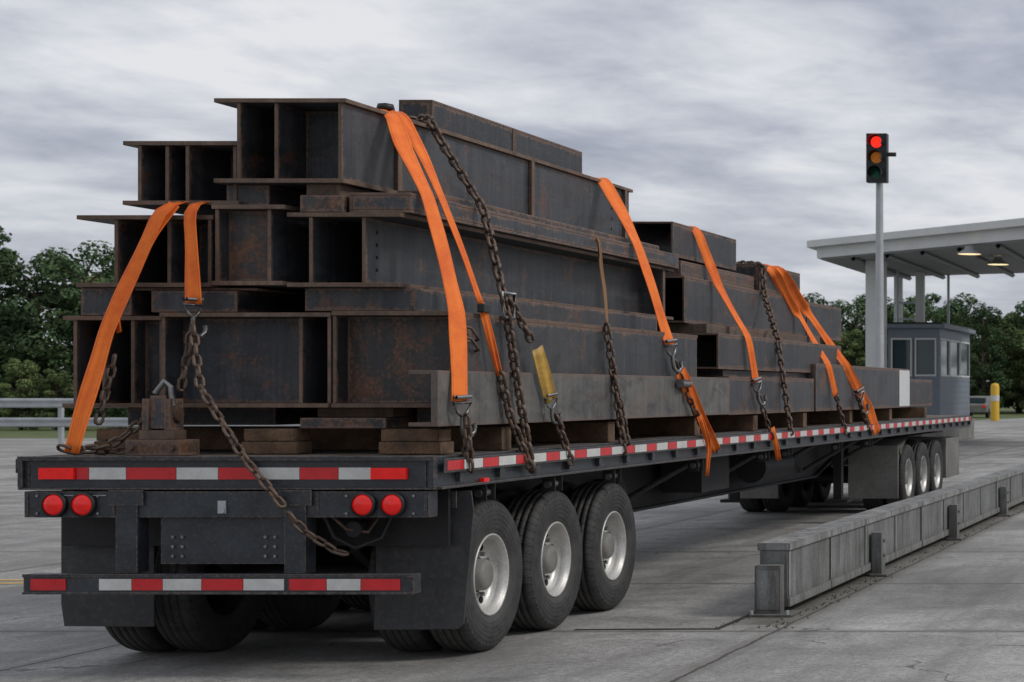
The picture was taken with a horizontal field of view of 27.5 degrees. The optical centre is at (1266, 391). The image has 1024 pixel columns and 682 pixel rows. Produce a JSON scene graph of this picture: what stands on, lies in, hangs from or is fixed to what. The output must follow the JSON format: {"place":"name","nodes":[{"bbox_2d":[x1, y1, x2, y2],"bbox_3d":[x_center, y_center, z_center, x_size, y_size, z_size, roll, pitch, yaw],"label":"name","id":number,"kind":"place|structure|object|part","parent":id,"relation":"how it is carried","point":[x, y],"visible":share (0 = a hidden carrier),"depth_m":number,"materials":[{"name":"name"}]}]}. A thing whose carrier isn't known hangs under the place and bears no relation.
{"place":"outdoors","nodes":[
{"label":"outdoors","id":0,"kind":"place"},
{"bbox_2d":[0,418,1023,681],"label":"concrete road","id":1,"kind":"structure","parent":0,"point":[950,612],"depth_m":13.45,"materials":[{"name":"concrete"}]},
{"bbox_2d":[0,579,23,583],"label":"yellow road line","id":2,"kind":"object","parent":1,"relation":"on","point":[11,579],"depth_m":16.83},
{"bbox_2d":[0,398,299,442],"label":"guardrail","id":3,"kind":"object","parent":1,"relation":"on","point":[60,422],"visible":0.11,"depth_m":61.71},
{"bbox_2d":[16,415,971,651],"bbox_3d":[-6.481,1.087,21.306,2.712,1.368,20.287,0,0,0],"label":"flatbed trailer","id":4,"kind":"object","parent":1,"relation":"on","point":[208,550],"visible":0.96,"depth_m":11.63,"materials":[{"name":"black metal"}]},
{"bbox_2d":[56,417,141,454],"bbox_3d":[-7.361,0.235,11.434,0.584,0.336,0.062,0,0,-12],"label":"tie down chain","id":5,"kind":"object","parent":4,"relation":"on","point":[127,433],"visible":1,"depth_m":11.43,"materials":[{"name":"metal"}]},
{"bbox_2d":[80,446,124,454],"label":"tie down chain","id":6,"kind":"object","parent":4,"relation":"on","point":[114,452],"visible":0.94,"depth_m":11.46,"materials":[{"name":"metal"}]},
{"bbox_2d":[94,441,124,451],"bbox_3d":[-7.515,0.365,11.910,0.350,0.080,0.220,0,0,0],"label":"wooden block","id":7,"kind":"object","parent":4,"relation":"on","point":[99,443],"depth_m":11.80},
{"bbox_2d":[97,428,163,440],"bbox_3d":[-7.518,0.282,11.910,0.325,0.081,0.200,0,0,0],"label":"wooden block","id":8,"kind":"object","parent":7,"relation":"on","point":[105,434],"depth_m":11.81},
{"bbox_2d":[125,378,199,455],"bbox_3d":[-7.040,0.160,11.465,0.340,0.490,0.250,0,0,0],"label":"load binder","id":9,"kind":"object","parent":4,"relation":"on","point":[160,413],"visible":1,"depth_m":11.41,"materials":[{"name":"metal"}]},
{"bbox_2d":[189,322,286,508],"bbox_3d":[-6.515,0.139,11.315,0.923,1.170,0.129,0,0,26],"label":"tie down chain","id":10,"kind":"object","parent":4,"relation":"attached to","point":[224,425],"visible":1,"depth_m":11.29,"materials":[{"name":"metal"}]},
{"bbox_2d":[241,441,311,453],"bbox_3d":[-6.470,0.365,11.770,0.360,0.080,0.200,0,0,0],"label":"wooden block","id":11,"kind":"object","parent":4,"relation":"on","point":[277,447],"depth_m":11.67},
{"bbox_2d":[244,428,308,440],"bbox_3d":[-6.473,0.282,11.770,0.335,0.081,0.180,0,0,0],"label":"wooden block","id":12,"kind":"object","parent":11,"relation":"on","point":[278,434],"depth_m":11.68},
{"bbox_2d":[286,510,349,555],"bbox_3d":[-5.901,0.881,11.199,0.367,0.291,0.081,0,0,-12],"label":"tie down chain","id":13,"kind":"object","parent":4,"relation":"attached to","point":[306,532],"visible":1,"depth_m":11.19,"materials":[{"name":"metal"}]},
{"bbox_2d":[183,426,510,449],"bbox_3d":[-6.490,0.324,12.530,2.400,0.163,0.160,0,0,0],"label":"wooden bearer","id":14,"kind":"object","parent":4,"relation":"on","point":[483,438],"visible":0.42,"depth_m":12.45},
{"bbox_2d":[128,408,317,424],"bbox_3d":[-7.190,0.166,14.800,1.000,0.119,5.300,0,0,0],"label":"steel packer","id":15,"kind":"object","parent":14,"relation":"on","point":[249,416],"visible":0.3,"depth_m":12.15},
{"bbox_2d":[62,316,161,407],"bbox_3d":[-7.537,-0.196,14.490,0.645,0.599,5.520,0,0,0],"label":"steel girder","id":16,"kind":"object","parent":15,"relation":"on","point":[136,345],"visible":0.27,"depth_m":11.86,"materials":[{"name":"metal"}]},
{"bbox_2d":[81,288,158,315],"bbox_3d":[-7.575,-0.588,12.500,0.330,0.182,1.500,0,0,0],"label":"steel packer","id":17,"kind":"object","parent":16,"relation":"on","point":[95,301],"visible":0.34,"depth_m":11.75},
{"bbox_2d":[76,215,233,287],"bbox_3d":[-7.306,-0.915,14.325,0.888,0.470,5.250,0,0,0],"label":"steel girder","id":18,"kind":"object","parent":17,"relation":"on","point":[164,266],"visible":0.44,"depth_m":11.80,"materials":[{"name":"metal"}]},
{"bbox_3d":[-6.690,0.168,14.550,1.800,0.115,3.400,0,0,0],"label":"steel packing piece","id":19,"kind":"object","parent":15,"relation":"on","visible":0},
{"bbox_2d":[159,313,332,407],"bbox_3d":[-6.647,-0.205,14.570,1.115,0.619,5.760,0,0,0],"label":"steel girder","id":20,"kind":"object","parent":19,"relation":"on","point":[267,360],"visible":0.41,"depth_m":11.91,"materials":[{"name":"metal"}]},
{"bbox_2d":[152,290,320,312],"bbox_3d":[-6.990,-0.589,12.290,0.560,0.143,1.120,0,0,0],"label":"steel packer","id":21,"kind":"object","parent":20,"relation":"on","point":[214,301],"visible":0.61,"depth_m":11.73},
{"bbox_2d":[135,288,304,296],"bbox_3d":[-6.990,-0.670,12.300,0.800,0.016,1.100,0,0,0],"label":"steel packer","id":22,"kind":"object","parent":21,"relation":"on","point":[278,292],"visible":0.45,"depth_m":11.78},
{"bbox_2d":[211,205,308,292],"bbox_3d":[-6.617,-0.953,14.410,0.475,0.525,5.480,0,0,0],"label":"steel girder","id":23,"kind":"object","parent":22,"relation":"on","point":[263,246],"visible":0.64,"depth_m":11.81,"materials":[{"name":"metal"}]},
{"bbox_2d":[123,141,242,214],"bbox_3d":[-7.093,-1.430,14.100,0.775,0.420,4.700,0,0,0],"label":"steel girder","id":24,"kind":"object","parent":23,"relation":"on","point":[177,171],"visible":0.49,"depth_m":11.88,"materials":[{"name":"metal"}]},
{"bbox_2d":[64,201,188,453],"bbox_3d":[-7.239,-0.425,11.638,0.235,1.638,0.866,0,0,38],"label":"ratchet strap","id":25,"kind":"object","parent":24,"relation":"attached to","point":[89,389],"visible":0.91,"depth_m":11.50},
{"bbox_2d":[93,354,116,425],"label":"tie down chain","id":26,"kind":"object","parent":25,"relation":"attached to","point":[108,383],"visible":1,"depth_m":11.50,"materials":[{"name":"metal"}]},
{"bbox_2d":[116,201,178,332],"bbox_3d":[-7.224,-0.806,11.617,0.363,0.863,0.075,0,0,-24],"label":"ratchet strap","id":27,"kind":"object","parent":25,"relation":"attached to","point":[170,214],"visible":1,"depth_m":11.62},
{"bbox_2d":[184,201,209,303],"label":"ratchet strap","id":28,"kind":"object","parent":24,"relation":"attached to","point":[192,281],"visible":0.84,"depth_m":11.62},
{"bbox_2d":[182,297,207,337],"bbox_3d":[-6.894,-0.474,11.585,0.052,0.260,0.173,0,0,22],"label":"strap hook","id":29,"kind":"object","parent":28,"relation":"attached to","point":[205,327],"visible":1,"depth_m":11.57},
{"bbox_2d":[176,319,195,391],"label":"tie down chain","id":30,"kind":"object","parent":29,"relation":"hanging from","point":[183,375],"visible":1,"depth_m":11.53,"materials":[{"name":"metal"}]},
{"bbox_2d":[227,185,306,207],"bbox_3d":[-6.680,-1.286,14.025,0.280,0.139,4.450,0,0,0],"label":"steel packer","id":31,"kind":"object","parent":23,"relation":"on","point":[259,195],"visible":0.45,"depth_m":11.80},
{"bbox_2d":[214,98,632,238],"bbox_3d":[-6.420,-1.633,14.355,0.860,0.553,5.330,0,0,0],"label":"steel girder","id":32,"kind":"object","parent":31,"relation":"on","point":[298,144],"visible":0.64,"depth_m":12.15,"materials":[{"name":"metal"}]},
{"bbox_2d":[381,109,467,401],"bbox_3d":[-5.789,-0.933,12.099,1.655,2.029,0.181,0,0,40],"label":"ratchet strap","id":33,"kind":"object","parent":32,"relation":"attached to","point":[400,137],"visible":0.86,"depth_m":11.77,"materials":[{"name":"fabric"}]},
{"bbox_2d":[376,103,394,109],"bbox_3d":[-6.070,-1.965,12.400,0.120,0.050,0.120,0,0,0],"label":"strap edge protector","id":34,"kind":"object","parent":33,"relation":"on","point":[386,106],"visible":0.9,"depth_m":12.36,"materials":[{"name":"black plastic"}]},
{"bbox_2d":[452,395,476,436],"bbox_3d":[-5.162,0.162,11.589,0.054,0.284,0.197,0,0,22],"label":"strap hook","id":35,"kind":"object","parent":33,"relation":"attached to","point":[460,415],"visible":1,"depth_m":11.57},
{"bbox_2d":[396,111,483,302],"bbox_3d":[-5.855,-1.273,12.364,1.327,1.378,0.185,0,0,32],"label":"ratchet strap","id":36,"kind":"object","parent":32,"relation":"attached to","point":[418,146],"visible":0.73,"depth_m":12.13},
{"bbox_2d":[399,100,581,172],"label":"steel box beam","id":37,"kind":"structure","parent":32,"relation":"on","point":[462,122],"depth_m":14.28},
{"bbox_2d":[512,129,515,151],"bbox_3d":[-6.136,-2.030,14.680,0.005,0.220,0.060,0,0,0],"label":"steel stiffener","id":38,"kind":"object","parent":37,"relation":"attached to","point":[513,140],"visible":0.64,"depth_m":14.67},
{"bbox_2d":[595,177,674,344],"bbox_3d":[-5.857,-1.175,16.137,1.356,1.550,0.290,0,0,32],"label":"ratchet strap","id":39,"kind":"object","parent":32,"relation":"attached to","point":[611,194],"visible":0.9,"depth_m":15.87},
{"bbox_2d":[664,338,682,372],"bbox_3d":[-5.240,-0.316,15.888,0.060,0.308,0.228,0,0,23],"label":"strap hook","id":40,"kind":"object","parent":39,"relation":"attached to","point":[675,369],"visible":1,"depth_m":15.87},
{"bbox_2d":[675,359,710,437],"bbox_3d":[-5.191,0.072,16.232,0.066,0.732,0.679,0,0,9],"label":"tie down chain","id":41,"kind":"object","parent":40,"relation":"hanging from","point":[694,409],"visible":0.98,"depth_m":16.22,"materials":[{"name":"metal"}]},
{"bbox_2d":[300,416,416,428],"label":"steel packer","id":42,"kind":"object","parent":14,"relation":"on","point":[352,422],"visible":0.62,"depth_m":11.71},
{"bbox_2d":[318,408,416,416],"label":"steel packer","id":43,"kind":"object","parent":42,"relation":"on","point":[367,412],"visible":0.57,"depth_m":11.85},
{"bbox_2d":[331,311,697,407],"bbox_3d":[-5.688,-0.210,14.215,0.785,0.628,5.070,0,0,0],"label":"steel girder","id":44,"kind":"object","parent":43,"relation":"on","point":[378,356],"visible":0.61,"depth_m":11.85,"materials":[{"name":"metal"}]},
{"bbox_2d":[466,325,480,352],"bbox_3d":[-5.270,-0.350,11.950,0.050,0.179,0.177,0,0,0],"label":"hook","id":45,"kind":"object","parent":44,"relation":"attached to","point":[469,337],"visible":0.82,"depth_m":11.94,"materials":[{"name":"metal"}]},
{"bbox_2d":[305,288,656,330],"bbox_3d":[-5.930,-0.603,14.110,0.720,0.153,4.680,0,0,0],"label":"steel packer","id":46,"kind":"object","parent":44,"relation":"on","point":[325,300],"visible":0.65,"depth_m":11.99,"materials":[{"name":"metal"}]},
{"bbox_2d":[287,212,673,319],"bbox_3d":[-6.000,-0.922,14.390,0.740,0.485,5.420,0,0,0],"label":"steel girder","id":47,"kind":"object","parent":46,"relation":"on","point":[371,249],"visible":0.85,"depth_m":13.07,"materials":[{"name":"metal"}]},
{"bbox_2d":[300,195,348,211],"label":"steel packer","id":48,"kind":"object","parent":47,"relation":"on","point":[324,203],"visible":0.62,"depth_m":11.71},
{"bbox_2d":[307,184,376,195],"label":"steel packer","id":49,"kind":"object","parent":48,"relation":"on","point":[327,189],"visible":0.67,"depth_m":11.75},
{"bbox_2d":[349,193,678,268],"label":"steel box beam","id":50,"kind":"structure","parent":47,"relation":"on","point":[412,204],"depth_m":13.35,"materials":[{"name":"metal"}]},
{"bbox_2d":[397,191,658,249],"bbox_3d":[-5.760,-1.329,14.450,0.220,0.054,4.600,0,0,0],"label":"steel packer","id":51,"kind":"object","parent":50,"relation":"on","point":[530,217],"visible":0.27,"depth_m":13.97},
{"bbox_2d":[591,234,607,321],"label":"tan strap","id":52,"kind":"object","parent":51,"relation":"attached to","point":[602,276],"visible":0.81,"depth_m":14.71,"materials":[{"name":"brown"}]},
{"bbox_2d":[479,302,501,375],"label":"ratchet strap","id":53,"kind":"object","parent":44,"relation":"attached to","point":[489,334],"visible":1,"depth_m":12.16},
{"bbox_2d":[477,303,489,312],"bbox_3d":[-5.250,-0.560,12.070,0.050,0.060,0.100,0,0,0],"label":"strap buckle","id":54,"kind":"object","parent":53,"relation":"attached to","point":[483,308],"visible":1,"depth_m":12.03,"materials":[{"name":"grey metal"}]},
{"bbox_2d":[379,441,453,453],"bbox_3d":[-5.530,0.365,11.710,0.400,0.080,0.200,0,0,0],"label":"wooden block","id":55,"kind":"object","parent":4,"relation":"on","point":[444,447],"depth_m":11.61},
{"bbox_2d":[381,429,450,441],"bbox_3d":[-5.532,0.282,11.710,0.375,0.081,0.180,0,0,0],"label":"wooden block","id":56,"kind":"object","parent":55,"relation":"on","point":[413,435],"depth_m":11.62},
{"bbox_2d":[460,423,470,471],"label":"tie down chain","id":57,"kind":"object","parent":4,"relation":"attached to","point":[464,448],"visible":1,"depth_m":11.59,"materials":[{"name":"metal"}]},
{"bbox_2d":[463,413,474,473],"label":"tie down chain","id":58,"kind":"object","parent":4,"relation":"attached to","point":[469,447],"visible":1,"depth_m":11.56,"materials":[{"name":"metal"}]},
{"bbox_2d":[408,114,535,473],"bbox_3d":[-5.767,-0.707,12.707,1.356,2.568,0.488,0,0,6],"label":"tie down chain","id":59,"kind":"object","parent":4,"relation":"attached to","point":[477,198],"visible":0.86,"depth_m":12.55,"materials":[{"name":"metal"}]},
{"bbox_2d":[500,291,515,319],"bbox_3d":[-5.242,-0.595,12.450,0.033,0.190,0.219,0,0,0],"label":"chain connector","id":60,"kind":"object","parent":59,"relation":"attached to","point":[502,293],"visible":1,"depth_m":12.41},
{"bbox_2d":[508,296,534,342],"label":"tie down chain","id":61,"kind":"object","parent":59,"relation":"attached to","point":[523,326],"visible":1,"depth_m":12.62,"materials":[{"name":"metal"}]},
{"bbox_2d":[497,370,534,470],"bbox_3d":[-5.173,0.203,12.398,0.076,0.704,0.336,0,0,17],"label":"tie down chain","id":62,"kind":"object","parent":4,"relation":"attached to","point":[512,422],"visible":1,"depth_m":12.35,"materials":[{"name":"metal"}]},
{"bbox_2d":[477,421,614,441],"bbox_3d":[-6.490,0.324,14.530,2.400,0.163,0.160,0,0,0],"label":"wooden bearer","id":63,"kind":"object","parent":4,"relation":"on","point":[589,431],"visible":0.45,"depth_m":14.45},
{"bbox_2d":[408,370,728,426],"bbox_3d":[-5.335,0.043,14.465,0.190,0.357,6.170,0,0,0],"label":"steel channel","id":64,"kind":"object","parent":63,"relation":"on","point":[583,397],"visible":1,"depth_m":13.65,"materials":[{"name":"metal"}]},
{"bbox_2d":[532,345,556,403],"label":"ratchet strap","id":65,"kind":"object","parent":64,"relation":"attached to","point":[544,375],"visible":1,"depth_m":12.91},
{"bbox_2d":[544,392,561,424],"bbox_3d":[-5.170,0.122,13.051,0.050,0.237,0.176,0,0,22],"label":"strap hook","id":66,"kind":"object","parent":65,"relation":"attached to","point":[553,421],"visible":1,"depth_m":13.04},
{"bbox_2d":[554,413,574,465],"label":"tie down chain","id":67,"kind":"object","parent":4,"relation":"attached to","point":[563,438],"visible":1,"depth_m":13.17,"materials":[{"name":"metal"}]},
{"bbox_2d":[604,322,626,454],"bbox_3d":[-5.205,-0.025,14.385,0.187,1.066,0.066,0,0,-7],"label":"tie down chain","id":68,"kind":"object","parent":4,"relation":"attached to","point":[621,430],"visible":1,"depth_m":14.37,"materials":[{"name":"metal"}]},
{"bbox_2d":[611,361,630,445],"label":"tie down chain","id":69,"kind":"object","parent":4,"relation":"attached to","point":[626,423],"visible":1,"depth_m":14.44,"materials":[{"name":"metal"}]},
{"bbox_2d":[586,418,699,434],"bbox_3d":[-6.490,0.324,16.730,2.400,0.163,0.160,0,0,0],"label":"wooden bearer","id":70,"kind":"object","parent":4,"relation":"on","point":[662,426],"visible":0.31,"depth_m":16.65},
{"bbox_2d":[676,367,720,452],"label":"ratchet strap","id":71,"kind":"object","parent":4,"relation":"attached to","point":[693,394],"visible":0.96,"depth_m":16.33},
{"bbox_2d":[676,379,692,387],"bbox_3d":[-5.190,-0.072,16.050,0.070,0.075,0.240,0,0,0],"label":"ratchet buckle","id":72,"kind":"object","parent":71,"relation":"attached to","point":[684,383],"visible":1,"depth_m":15.96,"materials":[{"name":"metal"}]},
{"bbox_2d":[697,414,710,475],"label":"ratchet strap","id":73,"kind":"object","parent":4,"relation":"attached to","point":[703,427],"visible":1,"depth_m":16.43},
{"bbox_2d":[656,415,757,430],"bbox_3d":[-6.490,0.324,18.630,2.400,0.163,0.160,0,0,0],"label":"wooden bearer","id":74,"kind":"object","parent":4,"relation":"on","point":[733,422],"visible":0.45,"depth_m":18.55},
{"bbox_2d":[736,260,793,435],"bbox_3d":[-5.529,-0.500,19.927,0.218,1.966,1.280,0,0,-40],"label":"tie down chain","id":75,"kind":"object","parent":4,"relation":"attached to","point":[769,313],"visible":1,"depth_m":19.56,"materials":[{"name":"metal"}]},
{"bbox_2d":[756,394,774,439],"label":"tie down chain","id":76,"kind":"object","parent":4,"relation":"attached to","point":[764,414],"visible":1,"depth_m":18.61,"materials":[{"name":"metal"}]},
{"bbox_2d":[743,413,806,426],"bbox_3d":[-6.490,0.324,20.630,2.400,0.163,0.160,0,0,0],"label":"wooden bearer","id":77,"kind":"object","parent":4,"relation":"on","point":[779,419],"visible":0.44,"depth_m":20.55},
{"bbox_2d":[697,376,813,414],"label":"steel box beam","id":78,"kind":"structure","parent":77,"relation":"on","point":[743,398],"depth_m":19.08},
{"bbox_2d":[697,370,805,378],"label":"steel packer","id":79,"kind":"object","parent":78,"relation":"on","point":[737,373],"visible":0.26,"depth_m":18.53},
{"bbox_2d":[679,333,840,372],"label":"steel box beam","id":80,"kind":"structure","parent":79,"relation":"on","point":[718,351],"depth_m":19.30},
{"bbox_2d":[657,324,821,343],"bbox_3d":[-5.790,-0.622,19.950,0.600,0.093,4.600,0,0,0],"label":"steel packer","id":81,"kind":"object","parent":80,"relation":"on","point":[693,328],"visible":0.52,"depth_m":18.36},
{"bbox_2d":[657,276,805,334],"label":"steel box beam","id":82,"kind":"structure","parent":81,"relation":"on","point":[689,300],"depth_m":18.86,"materials":[{"name":"metal"}]},
{"bbox_2d":[665,260,753,289],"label":"steel box beam","id":83,"kind":"structure","parent":82,"relation":"on","point":[692,270],"depth_m":18.38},
{"bbox_2d":[632,221,735,270],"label":"steel box beam","id":84,"kind":"structure","parent":83,"relation":"on","point":[679,239],"depth_m":18.21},
{"bbox_2d":[690,226,758,382],"bbox_3d":[-5.703,-0.881,18.301,1.016,1.608,0.304,0,0,-6],"label":"ratchet strap","id":85,"kind":"object","parent":84,"relation":"attached to","point":[708,260],"visible":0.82,"depth_m":18.32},
{"bbox_2d":[730,263,799,294],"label":"steel box beam","id":86,"kind":"structure","parent":82,"relation":"on","point":[750,269],"depth_m":20.20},
{"bbox_2d":[764,264,837,397],"bbox_3d":[-5.626,-0.695,21.204,0.582,1.538,1.453,0,0,27],"label":"ratchet strap","id":87,"kind":"object","parent":86,"relation":"attached to","point":[778,280],"visible":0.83,"depth_m":21.41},
{"bbox_2d":[805,302,840,340],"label":"steel box beam","id":88,"kind":"structure","parent":81,"relation":"on","point":[828,318],"depth_m":23.20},
{"bbox_2d":[751,377,766,405],"bbox_3d":[-5.217,-0.002,18.485,0.057,0.306,0.243,0,0,22],"label":"strap hook","id":89,"kind":"object","parent":78,"relation":"attached to","point":[760,403],"visible":1,"depth_m":18.47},
{"bbox_2d":[771,427,780,460],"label":"ratchet strap","id":90,"kind":"object","parent":4,"relation":"attached to","point":[776,449],"visible":1,"depth_m":18.78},
{"bbox_2d":[790,411,852,423],"bbox_3d":[-6.490,0.324,22.930,2.400,0.163,0.160,0,0,0],"label":"wooden bearer","id":91,"kind":"object","parent":4,"relation":"on","point":[822,417],"visible":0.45,"depth_m":22.85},
{"bbox_2d":[806,363,908,410],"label":"steel box beam","id":92,"kind":"structure","parent":91,"relation":"on","point":[880,386],"depth_m":23.02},
{"bbox_2d":[853,387,869,414],"bbox_3d":[-5.168,0.121,23.001,0.063,0.371,0.316,0,0,22],"label":"strap hook","id":93,"kind":"object","parent":92,"relation":"attached to","point":[862,399],"visible":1,"depth_m":22.99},
{"bbox_2d":[899,370,909,405],"bbox_3d":[-5.266,-0.050,26.165,0.007,0.520,0.730,0,0,0],"label":"tag plate","id":94,"kind":"object","parent":92,"relation":"attached to","point":[904,387],"visible":1,"depth_m":26.15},
{"bbox_2d":[773,266,879,435],"bbox_3d":[-5.399,-0.439,22.237,0.566,2.052,2.928,0,0,22],"label":"ratchet strap","id":95,"kind":"object","parent":4,"relation":"attached to","point":[852,378],"visible":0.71,"depth_m":22.23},
{"bbox_2d":[834,394,846,434],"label":"tie down chain","id":96,"kind":"object","parent":4,"relation":"attached to","point":[838,405],"visible":1,"depth_m":21.83,"materials":[{"name":"metal"}]},
{"bbox_2d":[835,409,891,420],"bbox_3d":[-6.490,0.324,25.330,2.400,0.163,0.160,0,0,0],"label":"wooden bearer","id":97,"kind":"object","parent":4,"relation":"on","point":[883,414],"visible":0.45,"depth_m":25.25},
{"bbox_2d":[856,396,870,430],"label":"tie down chain","id":98,"kind":"object","parent":4,"relation":"attached to","point":[864,416],"visible":1,"depth_m":23.02,"materials":[{"name":"metal"}]},
{"bbox_2d":[881,407,926,417],"bbox_3d":[-6.490,0.324,27.930,2.400,0.163,0.160,0,0,0],"label":"wooden bearer","id":99,"kind":"object","parent":4,"relation":"on","point":[912,412],"visible":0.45,"depth_m":27.85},
{"bbox_2d":[909,379,931,406],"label":"steel box beam","id":100,"kind":"structure","parent":99,"relation":"on","point":[920,392],"depth_m":28.44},
{"bbox_2d":[574,611,754,629],"bbox_3d":[-4.605,1.764,37.300,1.070,0.001,47.900,0,0,0],"label":"pavement expansion joint","id":101,"kind":"object","parent":1,"relation":"on","point":[745,616],"visible":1,"depth_m":13.41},
{"bbox_2d":[728,431,958,511],"bbox_3d":[-6.490,1.210,28.200,2.440,1.121,6.100,0,0,0],"label":"truck tractor chassis","id":102,"kind":"object","parent":1,"relation":"on","point":[886,470],"visible":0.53,"depth_m":26.38,"materials":[{"name":"metal"}]},
{"bbox_2d":[715,504,1023,627],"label":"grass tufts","id":103,"kind":"object","parent":1,"relation":"on","point":[834,597],"visible":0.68,"depth_m":15.60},
{"bbox_2d":[866,133,895,367],"bbox_3d":[-7.905,-1.760,36.970,0.590,7.060,0.680,0,0,0],"label":"traffic light","id":104,"kind":"object","parent":1,"relation":"on","point":[878,154],"visible":0.81,"depth_m":37.07,"materials":[{"name":"black plastic"}]},
{"bbox_2d":[749,464,1023,616],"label":"weighbridge guide rail","id":105,"kind":"object","parent":1,"relation":"on","point":[793,568],"visible":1,"depth_m":17.24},
{"bbox_2d":[807,218,1023,367],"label":"weigh station canopy","id":106,"kind":"object","parent":1,"relation":"on","point":[975,250],"visible":0.76,"depth_m":59.02,"materials":[{"name":"metal"}]},
{"bbox_2d":[887,322,975,440],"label":"weigh station booth","id":107,"kind":"object","parent":1,"relation":"on","point":[937,354],"visible":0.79,"depth_m":62.05,"materials":[{"name":"metal"}]},
{"bbox_2d":[893,340,967,375],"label":"windows","id":108,"kind":"structure","parent":107,"relation":"in","point":[925,349],"depth_m":62.05,"materials":[{"name":"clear glass"}]},
{"bbox_2d":[891,338,969,377],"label":"window frames","id":109,"kind":"structure","parent":107,"relation":"in","point":[949,341],"depth_m":62.12,"materials":[{"name":"grey metal"}]},
{"bbox_2d":[991,383,998,420],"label":"yellow bollard","id":110,"kind":"object","parent":1,"relation":"on","point":[994,401],"visible":1,"depth_m":109.02,"materials":[{"name":"metal"}]},
{"bbox_2d":[0,403,1023,437],"bbox_3d":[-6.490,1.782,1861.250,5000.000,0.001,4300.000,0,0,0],"label":"ground","id":111,"kind":"structure","parent":0,"point":[91,432],"depth_m":82.60,"materials":[{"name":"green plant"}]},
{"bbox_2d":[0,226,1023,429],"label":"distant tree line","id":112,"kind":"object","parent":111,"relation":"on","point":[32,362],"visible":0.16,"depth_m":92.38,"materials":[{"name":"green plant"}]},
{"bbox_2d":[970,396,990,417],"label":"parked car","id":113,"kind":"object","parent":111,"relation":"on","point":[980,404],"visible":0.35,"depth_m":121.28,"materials":[{"name":"silver metal"}]},
{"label":"windows","id":114,"kind":"part","parent":113,"relation":"part of","materials":[{"name":"black glass"}]},
{"bbox_2d":[0,0,1023,380],"label":"sky","id":115,"kind":"structure","parent":0,"point":[748,122],"materials":[{"name":"grey"}]}
]}

